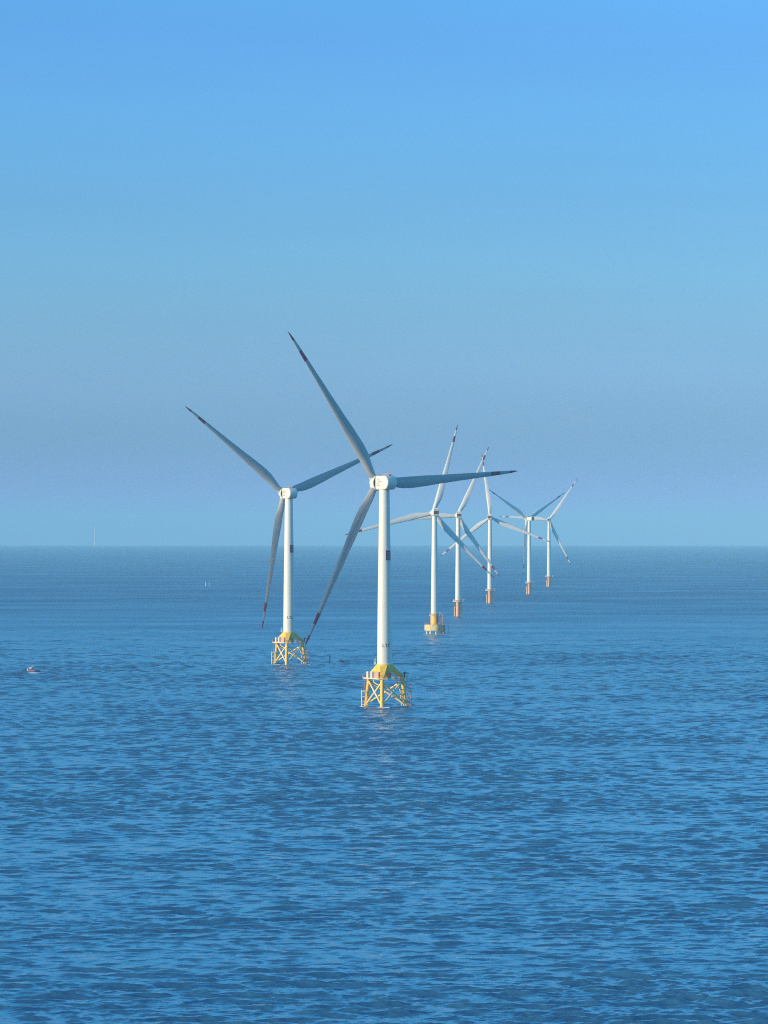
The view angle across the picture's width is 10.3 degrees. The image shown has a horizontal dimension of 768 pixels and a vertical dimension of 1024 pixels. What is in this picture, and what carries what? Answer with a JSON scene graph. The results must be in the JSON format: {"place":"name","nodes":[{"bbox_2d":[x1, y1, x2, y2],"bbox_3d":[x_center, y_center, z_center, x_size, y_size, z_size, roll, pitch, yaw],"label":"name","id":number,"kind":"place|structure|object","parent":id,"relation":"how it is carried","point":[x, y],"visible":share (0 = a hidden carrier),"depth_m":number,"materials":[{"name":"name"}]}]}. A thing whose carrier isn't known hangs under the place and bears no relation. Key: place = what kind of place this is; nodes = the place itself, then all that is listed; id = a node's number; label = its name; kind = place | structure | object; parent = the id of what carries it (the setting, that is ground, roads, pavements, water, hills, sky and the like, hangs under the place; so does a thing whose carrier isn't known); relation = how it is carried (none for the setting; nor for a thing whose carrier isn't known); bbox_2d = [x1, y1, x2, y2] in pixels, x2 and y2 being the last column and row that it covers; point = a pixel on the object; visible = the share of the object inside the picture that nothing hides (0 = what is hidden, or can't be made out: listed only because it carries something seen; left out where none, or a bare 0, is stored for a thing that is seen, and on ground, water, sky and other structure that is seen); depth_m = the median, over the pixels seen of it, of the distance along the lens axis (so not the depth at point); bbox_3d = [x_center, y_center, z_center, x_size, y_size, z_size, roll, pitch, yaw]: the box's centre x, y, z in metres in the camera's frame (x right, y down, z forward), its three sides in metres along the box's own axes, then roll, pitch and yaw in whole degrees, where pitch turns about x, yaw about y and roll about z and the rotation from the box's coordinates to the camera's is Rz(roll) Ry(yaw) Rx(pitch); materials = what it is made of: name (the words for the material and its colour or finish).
{"place":"outdoors","nodes":[
{"label":"outdoors","id":0,"kind":"place"},
{"bbox_2d":[0,546,767,1023],"bbox_3d":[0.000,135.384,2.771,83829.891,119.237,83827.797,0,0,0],"label":"water","id":1,"kind":"structure","parent":0,"point":[540,804],"depth_m":1242.99,"materials":[{"name":"blue liquid"}]},
{"bbox_2d":[27,667,39,671],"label":"fishing boat","id":2,"kind":"object","parent":1,"relation":"on","point":[30,669],"visible":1,"depth_m":2243.92,"materials":[{"name":"white paint"}]},
{"bbox_2d":[185,406,391,664],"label":"wind turbine","id":3,"kind":"object","parent":1,"relation":"in","point":[288,495],"visible":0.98,"depth_m":2383.44,"materials":[{"name":"white paint"}]},
{"bbox_2d":[288,332,515,706],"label":"wind turbine","id":4,"kind":"object","parent":1,"relation":"in","point":[383,669],"visible":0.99,"depth_m":1816.95,"materials":[{"name":"white paint"}]},
{"bbox_2d":[345,425,494,633],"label":"wind turbine","id":5,"kind":"object","parent":1,"relation":"in","point":[435,626],"visible":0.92,"depth_m":3059.00,"materials":[{"name":"white paint"}]},
{"bbox_2d":[410,447,500,615],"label":"wind turbine","id":6,"kind":"object","parent":1,"relation":"in","point":[458,601],"visible":0.84,"depth_m":3682.01,"materials":[{"name":"white paint"}]},
{"bbox_2d":[441,456,549,602],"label":"wind turbine","id":7,"kind":"object","parent":1,"relation":"in","point":[489,595],"visible":0.88,"depth_m":4339.78,"materials":[{"name":"white paint"}]},
{"bbox_2d":[489,490,564,593],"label":"wind turbine","id":8,"kind":"object","parent":1,"relation":"in","point":[529,519],"visible":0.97,"depth_m":4927.19,"materials":[{"name":"white paint"}]},
{"bbox_2d":[499,479,576,586],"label":"wind turbine","id":9,"kind":"object","parent":1,"relation":"in","point":[549,580],"visible":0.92,"depth_m":5572.45,"materials":[{"name":"white paint"}]},
{"bbox_2d":[0,0,767,545],"label":"sky","id":10,"kind":"structure","parent":0,"point":[536,229],"materials":[{"name":"blue"}]}
]}

